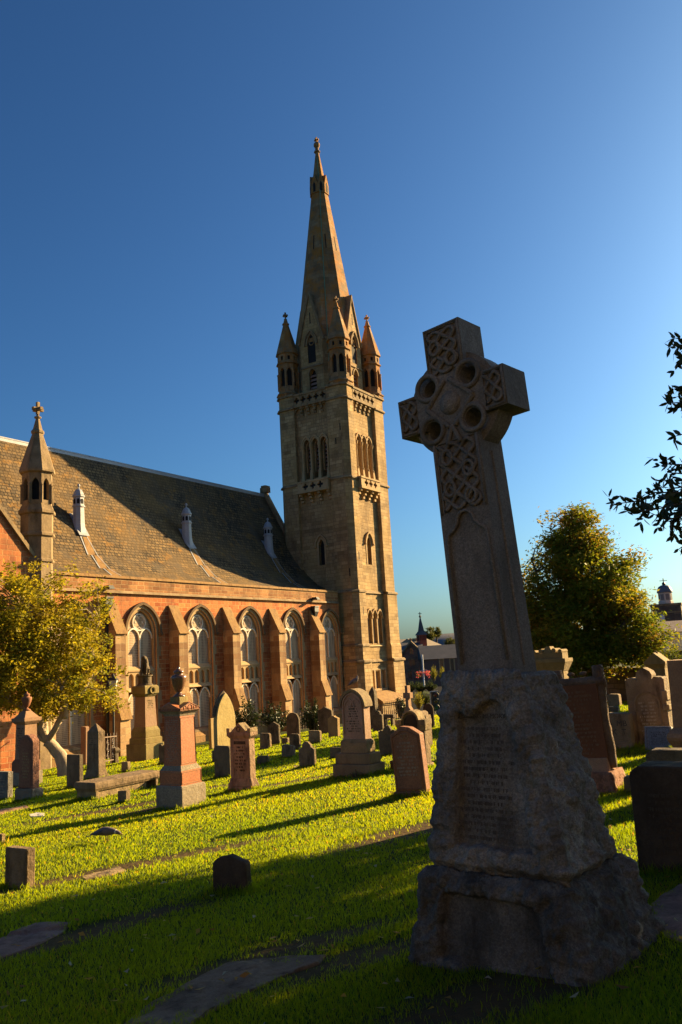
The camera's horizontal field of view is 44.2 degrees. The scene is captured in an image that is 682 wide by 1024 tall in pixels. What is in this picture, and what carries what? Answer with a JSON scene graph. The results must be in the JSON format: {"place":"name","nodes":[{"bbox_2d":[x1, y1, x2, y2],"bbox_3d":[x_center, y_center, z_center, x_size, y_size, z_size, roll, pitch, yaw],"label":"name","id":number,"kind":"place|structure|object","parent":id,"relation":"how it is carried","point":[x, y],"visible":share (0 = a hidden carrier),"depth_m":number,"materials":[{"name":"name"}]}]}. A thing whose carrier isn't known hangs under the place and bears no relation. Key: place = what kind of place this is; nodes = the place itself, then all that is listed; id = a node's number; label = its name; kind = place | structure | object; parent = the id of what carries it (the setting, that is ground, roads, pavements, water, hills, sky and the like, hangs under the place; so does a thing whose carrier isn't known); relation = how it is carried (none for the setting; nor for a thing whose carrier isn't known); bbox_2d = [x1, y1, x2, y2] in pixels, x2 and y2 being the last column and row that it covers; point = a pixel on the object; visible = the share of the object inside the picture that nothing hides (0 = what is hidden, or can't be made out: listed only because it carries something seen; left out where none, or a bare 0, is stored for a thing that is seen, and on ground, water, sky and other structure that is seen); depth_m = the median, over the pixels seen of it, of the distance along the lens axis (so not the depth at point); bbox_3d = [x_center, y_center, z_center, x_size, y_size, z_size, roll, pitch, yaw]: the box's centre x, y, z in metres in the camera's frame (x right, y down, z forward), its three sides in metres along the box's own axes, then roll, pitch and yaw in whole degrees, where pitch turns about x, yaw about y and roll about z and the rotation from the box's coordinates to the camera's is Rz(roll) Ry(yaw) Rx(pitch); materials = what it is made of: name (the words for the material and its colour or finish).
{"place":"outdoors","nodes":[
{"label":"outdoors","id":0,"kind":"place"},
{"bbox_2d":[0,661,681,1023],"bbox_3d":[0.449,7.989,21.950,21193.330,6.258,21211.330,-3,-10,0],"label":"ground","id":1,"kind":"structure","parent":0,"point":[467,1010],"depth_m":5.98,"materials":[{"name":"plant"}]},
{"bbox_2d":[0,833,4,842],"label":"headstone","id":2,"kind":"object","parent":1,"relation":"on","point":[2,837],"visible":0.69,"depth_m":12.50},
{"bbox_2d":[0,771,12,798],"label":"headstone","id":3,"kind":"object","parent":1,"relation":"on","point":[6,784],"visible":0.98,"depth_m":22.12,"materials":[{"name":"grey stone"}]},
{"bbox_2d":[0,805,29,813],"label":"ledger stone","id":4,"kind":"object","parent":1,"relation":"on","point":[4,810],"visible":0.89,"depth_m":18.62,"materials":[{"name":"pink stone"}]},
{"bbox_2d":[5,845,34,887],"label":"headstone","id":5,"kind":"object","parent":1,"relation":"on","point":[19,865],"visible":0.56,"depth_m":8.77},
{"bbox_2d":[11,691,42,786],"bbox_3d":[-10.367,7.485,27.675,0.738,3.091,0.738,-9,-12,31],"label":"urn monument","id":6,"kind":"object","parent":1,"relation":"on","point":[26,720],"visible":0.61,"depth_m":27.56,"materials":[{"name":"brown stone"}]},
{"bbox_2d":[14,734,42,799],"bbox_3d":[-7.843,6.464,21.124,0.688,1.703,0.366,-9,-12,31],"label":"headstone","id":7,"kind":"object","parent":1,"relation":"on","point":[28,767],"visible":0.93,"depth_m":21.01,"materials":[{"name":"stone"}]},
{"bbox_2d":[0,921,67,957],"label":"ledger stone","id":8,"kind":"object","parent":1,"relation":"on","point":[29,936],"visible":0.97,"depth_m":6.43,"materials":[{"name":"stone"}]},
{"bbox_2d":[29,812,43,816],"bbox_3d":[-5.997,6.027,16.596,0.271,0.176,0.986,1,-11,-24],"label":"ledger stone","id":9,"kind":"object","parent":1,"relation":"on","point":[37,814],"visible":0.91,"depth_m":16.60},
{"bbox_2d":[0,556,130,776],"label":"leaning tree","id":10,"kind":"object","parent":1,"relation":"on","point":[41,671],"visible":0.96,"depth_m":30.64,"materials":[{"name":"green plant"}]},
{"bbox_2d":[67,754,82,787],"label":"headstone","id":11,"kind":"object","parent":1,"relation":"on","point":[74,768],"visible":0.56,"depth_m":23.52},
{"bbox_2d":[81,726,88,764],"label":"headstone","id":12,"kind":"object","parent":1,"relation":"on","point":[84,730],"visible":0.69,"depth_m":38.34,"materials":[{"name":"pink stone"}]},
{"bbox_2d":[83,723,108,778],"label":"headstone","id":13,"kind":"object","parent":1,"relation":"on","point":[96,763],"visible":0.97,"depth_m":26.62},
{"bbox_2d":[82,866,123,881],"bbox_3d":[-2.519,3.869,8.879,0.522,0.133,0.325,5,-13,-39],"label":"ledger stone","id":14,"kind":"object","parent":1,"relation":"on","point":[111,871],"visible":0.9,"depth_m":8.87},
{"bbox_2d":[87,827,122,840],"bbox_3d":[-3.166,4.319,11.279,0.526,0.180,0.139,-5,-10,8],"label":"stone","id":15,"kind":"object","parent":1,"relation":"on","point":[105,831],"visible":0.98,"depth_m":11.24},
{"bbox_2d":[105,732,116,763],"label":"iron gate","id":16,"kind":"structure","parent":1,"relation":"on","point":[107,743],"depth_m":36.15,"materials":[{"name":"metal"}]},
{"bbox_2d":[108,747,119,763],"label":"headstone","id":17,"kind":"object","parent":1,"relation":"on","point":[116,750],"visible":0.69,"depth_m":36.48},
{"bbox_2d":[107,674,121,746],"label":"lamp post","id":18,"kind":"object","parent":1,"relation":"on","point":[112,680],"visible":0.43,"depth_m":40.18,"materials":[{"name":"black metal"}]},
{"bbox_2d":[74,770,159,798],"bbox_3d":[-5.063,6.269,19.149,0.676,0.487,1.988,-9,-12,31],"label":"table tomb","id":19,"kind":"object","parent":1,"relation":"on","point":[107,785],"visible":0.67,"depth_m":18.80,"materials":[{"name":"stone"}]},
{"bbox_2d":[118,790,129,802],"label":"headstone","id":20,"kind":"object","parent":1,"relation":"on","point":[123,795],"visible":0.56,"depth_m":16.99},
{"bbox_2d":[121,761,129,771],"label":"headstone","id":21,"kind":"object","parent":1,"relation":"on","point":[125,765],"visible":0.56,"depth_m":28.39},
{"bbox_2d":[126,656,163,761],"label":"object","id":22,"kind":"object","parent":1,"relation":"on","point":[145,740],"visible":1,"depth_m":35.18,"materials":[{"name":"stone"}]},
{"bbox_2d":[159,744,163,763],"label":"headstone","id":23,"kind":"object","parent":1,"relation":"on","point":[161,752],"visible":0.46,"depth_m":30.20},
{"bbox_2d":[156,667,205,808],"bbox_3d":[-2.917,4.090,15.203,0.624,2.545,0.624,-9,-12,31],"label":"urn monument","id":24,"kind":"object","parent":1,"relation":"on","point":[181,782],"visible":0.99,"depth_m":15.01,"materials":[{"name":"red stone"}]},
{"bbox_2d":[0,137,405,770],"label":"church","id":25,"kind":"structure","parent":1,"relation":"on","point":[234,593],"depth_m":59.78,"materials":[{"name":"stone"}]},
{"bbox_2d":[52,600,95,751],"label":"nave window","id":26,"kind":"structure","parent":25,"relation":"in","point":[68,735],"depth_m":42.50,"materials":[{"name":"stone"}]},
{"bbox_2d":[124,602,162,730],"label":"nave window","id":27,"kind":"structure","parent":25,"relation":"in","point":[141,641],"depth_m":47.23,"materials":[{"name":"stone"}]},
{"bbox_2d":[185,604,217,731],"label":"nave window","id":28,"kind":"structure","parent":25,"relation":"in","point":[201,648],"depth_m":51.05,"materials":[{"name":"stone"}]},
{"bbox_2d":[237,606,265,721],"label":"nave window","id":29,"kind":"structure","parent":25,"relation":"in","point":[252,647],"depth_m":55.20,"materials":[{"name":"stone"}]},
{"bbox_2d":[282,607,307,716],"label":"nave window","id":30,"kind":"structure","parent":25,"relation":"in","point":[294,652],"depth_m":59.22,"materials":[{"name":"stone"}]},
{"bbox_2d":[321,609,343,710],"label":"nave window","id":31,"kind":"structure","parent":25,"relation":"in","point":[333,664],"depth_m":63.29,"materials":[{"name":"stone"}]},
{"bbox_2d":[208,718,213,749],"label":"headstone","id":32,"kind":"object","parent":1,"relation":"on","point":[211,734],"visible":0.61,"depth_m":36.45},
{"bbox_2d":[214,745,230,777],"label":"headstone","id":33,"kind":"object","parent":1,"relation":"on","point":[222,762],"visible":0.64,"depth_m":20.47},
{"bbox_2d":[212,691,234,760],"bbox_3d":[-3.782,6.966,27.299,0.216,2.277,1.078,-9,-12,31],"label":"headstone","id":34,"kind":"object","parent":1,"relation":"on","point":[223,714],"visible":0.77,"depth_m":27.17,"materials":[{"name":"yellow stone"}]},
{"bbox_2d":[124,954,325,1023],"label":"ledger stone","id":35,"kind":"object","parent":1,"relation":"on","point":[215,989],"visible":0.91,"depth_m":4.71,"materials":[{"name":"stone"}]},
{"bbox_2d":[213,853,250,892],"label":"headstone","id":36,"kind":"object","parent":1,"relation":"on","point":[232,868],"visible":0.82,"depth_m":7.17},
{"bbox_2d":[226,722,258,790],"bbox_3d":[-1.906,4.781,16.293,0.603,1.358,0.244,-9,-12,31],"label":"headstone","id":37,"kind":"object","parent":1,"relation":"on","point":[242,735],"visible":1,"depth_m":16.21,"materials":[{"name":"stone"}]},
{"bbox_2d":[234,696,261,727],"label":"shrub","id":38,"kind":"object","parent":1,"relation":"on","point":[248,719],"visible":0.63,"depth_m":47.10,"materials":[{"name":"green plant"}]},
{"bbox_2d":[257,755,269,764],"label":"headstone","id":39,"kind":"object","parent":1,"relation":"on","point":[263,758],"visible":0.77,"depth_m":22.72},
{"bbox_2d":[260,733,271,748],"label":"headstone","id":40,"kind":"object","parent":1,"relation":"on","point":[265,741],"visible":0.69,"depth_m":31.67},
{"bbox_2d":[259,702,289,732],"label":"shrub","id":41,"kind":"object","parent":1,"relation":"on","point":[267,717],"visible":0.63,"depth_m":45.02,"materials":[{"name":"green plant"}]},
{"bbox_2d":[268,722,280,743],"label":"headstone","id":42,"kind":"object","parent":1,"relation":"on","point":[274,729],"visible":0.59,"depth_m":34.48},
{"bbox_2d":[281,738,288,743],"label":"headstone","id":43,"kind":"object","parent":1,"relation":"on","point":[284,740],"visible":0.57,"depth_m":33.74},
{"bbox_2d":[282,744,294,756],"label":"headstone","id":44,"kind":"object","parent":1,"relation":"on","point":[288,750],"visible":0.68,"depth_m":24.21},
{"bbox_2d":[286,713,300,736],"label":"headstone","id":45,"kind":"object","parent":1,"relation":"on","point":[293,723],"visible":0.73,"depth_m":40.04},
{"bbox_2d":[289,734,300,749],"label":"headstone","id":46,"kind":"object","parent":1,"relation":"on","point":[295,739],"visible":0.7,"depth_m":28.39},
{"bbox_2d":[299,741,316,767],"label":"headstone","id":47,"kind":"object","parent":1,"relation":"on","point":[307,753],"visible":0.88,"depth_m":20.07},
{"bbox_2d":[298,698,324,729],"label":"shrub","id":48,"kind":"object","parent":1,"relation":"on","point":[310,719],"visible":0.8,"depth_m":42.08,"materials":[{"name":"green plant"}]},
{"bbox_2d":[308,730,321,742],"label":"headstone","id":49,"kind":"object","parent":1,"relation":"on","point":[315,735],"visible":0.69,"depth_m":30.91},
{"bbox_2d":[318,707,332,733],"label":"headstone","id":50,"kind":"object","parent":1,"relation":"on","point":[325,714],"visible":0.59,"depth_m":39.26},
{"bbox_2d":[328,716,339,736],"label":"headstone","id":51,"kind":"object","parent":1,"relation":"on","point":[334,726],"visible":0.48,"depth_m":33.99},
{"bbox_2d":[330,747,340,758],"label":"headstone","id":52,"kind":"object","parent":1,"relation":"on","point":[334,751],"visible":0.34,"depth_m":21.67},
{"bbox_2d":[1,759,677,1023],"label":"fallen leaves","id":53,"kind":"object","parent":1,"relation":"on","point":[244,974],"visible":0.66,"depth_m":5.29,"materials":[{"name":"brown plant"}]},
{"bbox_2d":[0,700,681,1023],"bbox_3d":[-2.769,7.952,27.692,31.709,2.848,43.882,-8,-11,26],"label":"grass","id":54,"kind":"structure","parent":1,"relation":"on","point":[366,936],"depth_m":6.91,"materials":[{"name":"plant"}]},
{"bbox_2d":[333,688,384,777],"bbox_3d":[0.311,4.305,16.268,0.836,1.743,0.588,-9,-12,31],"label":"headstone","id":55,"kind":"object","parent":1,"relation":"on","point":[359,753],"visible":0.99,"depth_m":16.14,"materials":[{"name":"grey stone"}]},
{"bbox_2d":[347,676,358,685],"bbox_3d":[0.225,3.313,16.448,0.285,0.206,0.100,-5,-10,10],"label":"pigeon","id":56,"kind":"object","parent":55,"relation":"on","point":[354,681],"visible":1,"depth_m":16.41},
{"bbox_2d":[369,687,378,728],"bbox_3d":[1.444,8.671,37.121,0.504,1.878,0.454,-9,-12,31],"label":"obelisk","id":57,"kind":"object","parent":1,"relation":"on","point":[374,708],"visible":0.59,"depth_m":37.03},
{"bbox_2d":[373,711,383,730],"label":"headstone","id":58,"kind":"object","parent":1,"relation":"on","point":[378,721],"visible":0.86,"depth_m":34.74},
{"bbox_2d":[378,725,395,755],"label":"headstone","id":59,"kind":"object","parent":1,"relation":"on","point":[386,732],"visible":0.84,"depth_m":20.12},
{"bbox_2d":[383,714,395,726],"bbox_3d":[2.122,9.173,36.791,0.551,0.612,0.271,-9,-12,31],"label":"table tomb","id":60,"kind":"object","parent":1,"relation":"on","point":[387,716],"visible":0.76,"depth_m":36.72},
{"bbox_2d":[378,701,401,725],"bbox_3d":[2.107,8.971,37.286,1.234,1.129,0.041,-3,-10,-2],"label":"railing","id":61,"kind":"object","parent":1,"relation":"on","point":[393,704],"visible":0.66,"depth_m":37.32,"materials":[{"name":"metal"}]},
{"bbox_2d":[395,696,405,717],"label":"shrub","id":62,"kind":"object","parent":1,"relation":"on","point":[399,712],"visible":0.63,"depth_m":46.22,"materials":[{"name":"green plant"}]},
{"bbox_2d":[403,685,412,712],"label":"cross headstone","id":63,"kind":"object","parent":1,"relation":"on","point":[407,695],"visible":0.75,"depth_m":31.24,"materials":[{"name":"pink stone"}]},
{"bbox_2d":[390,726,429,796],"bbox_3d":[1.010,3.698,12.370,0.582,1.072,0.194,-13,-14,31],"label":"headstone","id":64,"kind":"object","parent":1,"relation":"on","point":[411,774],"visible":0.96,"depth_m":12.30,"materials":[{"name":"red stone"}]},
{"bbox_2d":[402,638,420,685],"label":"gabled house","id":65,"kind":"structure","parent":1,"relation":"on","point":[411,661],"depth_m":201.02,"materials":[{"name":"stone"}]},
{"bbox_2d":[400,642,422,650],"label":"house","id":66,"kind":"structure","parent":1,"relation":"on","point":[403,645],"depth_m":224.40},
{"bbox_2d":[416,612,427,645],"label":"clock spirelet","id":67,"kind":"object","parent":66,"relation":"on","point":[421,636],"visible":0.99,"depth_m":225.84,"materials":[{"name":"black metal"}]},
{"bbox_2d":[407,681,415,691],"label":"shrub","id":68,"kind":"object","parent":1,"relation":"on","point":[412,687],"visible":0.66,"depth_m":107.11,"materials":[{"name":"green plant"}]},
{"bbox_2d":[395,709,433,765],"bbox_3d":[1.430,4.454,16.303,0.653,1.199,0.308,-9,-12,31],"label":"headstone","id":69,"kind":"object","parent":1,"relation":"on","point":[415,718],"visible":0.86,"depth_m":16.22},
{"bbox_2d":[412,692,424,709],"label":"shrub","id":70,"kind":"object","parent":1,"relation":"on","point":[418,703],"visible":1,"depth_m":72.82,"materials":[{"name":"brown plant"}]},
{"bbox_2d":[414,681,426,693],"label":"shrub","id":71,"kind":"object","parent":1,"relation":"on","point":[420,687],"visible":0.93,"depth_m":107.07,"materials":[{"name":"green plant"}]},
{"bbox_2d":[401,638,440,645],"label":"house","id":72,"kind":"structure","parent":1,"relation":"on","point":[429,642],"depth_m":238.68,"materials":[{"name":"stone"}]},
{"bbox_2d":[420,692,429,704],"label":"shrub","id":73,"kind":"object","parent":1,"relation":"on","point":[426,700],"visible":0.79,"depth_m":81.47,"materials":[{"name":"green plant"}]},
{"bbox_2d":[422,710,432,744],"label":"headstone","id":74,"kind":"object","parent":1,"relation":"on","point":[425,713],"visible":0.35,"depth_m":21.30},
{"bbox_2d":[423,703,434,726],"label":"headstone","id":75,"kind":"object","parent":1,"relation":"on","point":[429,708],"visible":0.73,"depth_m":31.61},
{"bbox_2d":[425,679,436,692],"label":"shrub","id":76,"kind":"object","parent":1,"relation":"on","point":[431,687],"visible":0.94,"depth_m":106.90,"materials":[{"name":"green plant"}]},
{"bbox_2d":[425,626,438,640],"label":"tree","id":77,"kind":"object","parent":1,"relation":"on","point":[430,635],"visible":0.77,"depth_m":294.48,"materials":[{"name":"green plant"}]},
{"bbox_2d":[430,666,436,680],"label":"shrub","id":78,"kind":"object","parent":1,"relation":"on","point":[433,675],"visible":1,"depth_m":146.31,"materials":[{"name":"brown plant"}]},
{"bbox_2d":[429,691,439,712],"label":"traffic light","id":79,"kind":"object","parent":1,"relation":"on","point":[434,700],"visible":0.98,"depth_m":56.24,"materials":[{"name":"grey metal"}]},
{"bbox_2d":[417,644,457,685],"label":"house","id":80,"kind":"structure","parent":1,"relation":"on","point":[441,656],"depth_m":191.71,"materials":[{"name":"grey"}]},
{"bbox_2d":[439,658,444,671],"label":"window","id":81,"kind":"structure","parent":80,"relation":"in","point":[441,662],"depth_m":191.40,"materials":[{"name":"grey glass"}]},
{"bbox_2d":[449,658,454,670],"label":"window","id":82,"kind":"structure","parent":80,"relation":"in","point":[451,660],"depth_m":191.44,"materials":[{"name":"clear glass"}]},
{"bbox_2d":[432,626,442,642],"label":"tree","id":83,"kind":"object","parent":1,"relation":"on","point":[437,631],"visible":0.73,"depth_m":304.35,"materials":[{"name":"green plant"}]},
{"bbox_2d":[444,637,454,644],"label":"tree","id":84,"kind":"object","parent":1,"relation":"on","point":[449,641],"visible":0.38,"depth_m":313.01,"materials":[{"name":"green plant"}]},
{"bbox_2d":[398,317,664,986],"bbox_3d":[1.054,0.747,5.020,1.299,4.037,1.117,-12,-13,41],"label":"celtic cross","id":85,"kind":"object","parent":1,"relation":"on","point":[530,870],"visible":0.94,"depth_m":4.72,"materials":[{"name":"grey stone"}]},
{"bbox_2d":[534,646,572,678],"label":"headstone","id":86,"kind":"object","parent":1,"relation":"on","point":[549,658],"visible":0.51,"depth_m":19.18,"materials":[{"name":"stone"}]},
{"bbox_2d":[554,664,624,793],"bbox_3d":[3.022,2.709,10.359,0.697,1.584,0.590,-13,-13,31],"label":"headstone","id":87,"kind":"object","parent":1,"relation":"on","point":[586,703],"visible":0.69,"depth_m":10.23,"materials":[{"name":"red stone"}]},
{"bbox_2d":[520,500,681,680],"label":"rowan tree","id":88,"kind":"object","parent":1,"relation":"on","point":[596,601],"visible":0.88,"depth_m":31.58,"materials":[{"name":"green plant"}]},
{"bbox_2d":[574,667,638,700],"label":"boundary wall","id":89,"kind":"structure","parent":1,"relation":"on","point":[615,685],"depth_m":33.53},
{"bbox_2d":[608,706,619,711],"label":"headstone","id":90,"kind":"object","parent":1,"relation":"on","point":[613,708],"visible":0.53,"depth_m":25.73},
{"bbox_2d":[608,694,621,706],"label":"headstone","id":91,"kind":"object","parent":1,"relation":"on","point":[614,700],"visible":0.7,"depth_m":28.36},
{"bbox_2d":[609,712,634,750],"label":"headstone","id":92,"kind":"object","parent":1,"relation":"on","point":[622,724],"visible":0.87,"depth_m":14.64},
{"bbox_2d":[624,775,630,792],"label":"headstone","id":93,"kind":"object","parent":1,"relation":"on","point":[626,782],"visible":0.26,"depth_m":9.68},
{"bbox_2d":[602,332,681,555],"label":"evergreen tree","id":94,"kind":"object","parent":1,"relation":"on","point":[671,496],"visible":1,"depth_m":7.73,"materials":[{"name":"green plant"}]},
{"bbox_2d":[624,667,672,744],"bbox_3d":[5.518,3.495,14.959,0.724,1.433,0.427,-11,-12,31],"label":"headstone","id":95,"kind":"object","parent":1,"relation":"on","point":[648,696],"visible":0.78,"depth_m":14.84,"materials":[{"name":"stone"}]},
{"bbox_2d":[629,761,681,872],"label":"headstone","id":96,"kind":"object","parent":1,"relation":"on","point":[656,790],"visible":0.98,"depth_m":6.07,"materials":[{"name":"stone"}]},
{"bbox_2d":[644,651,670,699],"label":"headstone","id":97,"kind":"object","parent":1,"relation":"on","point":[656,661],"visible":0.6,"depth_m":18.86,"materials":[{"name":"stone"}]},
{"bbox_2d":[645,726,672,750],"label":"headstone","id":98,"kind":"object","parent":1,"relation":"on","point":[655,736],"visible":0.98,"depth_m":13.98,"materials":[{"name":"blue stone"}]},
{"bbox_2d":[643,620,681,666],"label":"house","id":99,"kind":"structure","parent":1,"relation":"on","point":[673,624],"depth_m":104.40,"materials":[{"name":"stone"}]},
{"bbox_2d":[644,632,681,666],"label":"house","id":100,"kind":"structure","parent":1,"relation":"on","point":[678,644],"depth_m":70.30,"materials":[{"name":"stone"}]},
{"bbox_2d":[646,748,681,760],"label":"headstone","id":101,"kind":"object","parent":1,"relation":"on","point":[664,754],"visible":0.09,"depth_m":9.00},
{"bbox_2d":[652,883,681,942],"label":"ledger stone","id":102,"kind":"object","parent":1,"relation":"on","point":[669,910],"visible":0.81,"depth_m":5.06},
{"bbox_2d":[659,644,681,659],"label":"shrub","id":103,"kind":"object","parent":1,"relation":"on","point":[674,656],"visible":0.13,"depth_m":27.42,"materials":[{"name":"green plant"}]},
{"bbox_2d":[667,659,681,747],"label":"headstone","id":104,"kind":"object","parent":1,"relation":"on","point":[674,734],"visible":0.89,"depth_m":13.16,"materials":[{"name":"brown stone"}]},
{"bbox_2d":[0,0,681,638],"label":"sky","id":105,"kind":"structure","parent":0,"point":[510,169],"materials":[{"name":"blue"}]},
{"bbox_2d":[416,655,429,685],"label":"lamp column","id":106,"kind":"structure","parent":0,"point":[423,672],"depth_m":175.98,"materials":[{"name":"white paint"}]},
{"bbox_2d":[411,686,441,712],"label":"road","id":107,"kind":"structure","parent":0,"point":[438,688],"depth_m":149.29,"materials":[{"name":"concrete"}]},
{"bbox_2d":[432,633,453,644],"bbox_3d":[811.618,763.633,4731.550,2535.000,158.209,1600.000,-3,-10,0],"label":"hills","id":108,"kind":"structure","parent":0,"point":[442,639],"depth_m":4208.10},
{"bbox_2d":[649,578,681,620],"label":"cupola church","id":109,"kind":"structure","parent":0,"point":[666,604],"depth_m":137.32,"materials":[{"name":"stone"}]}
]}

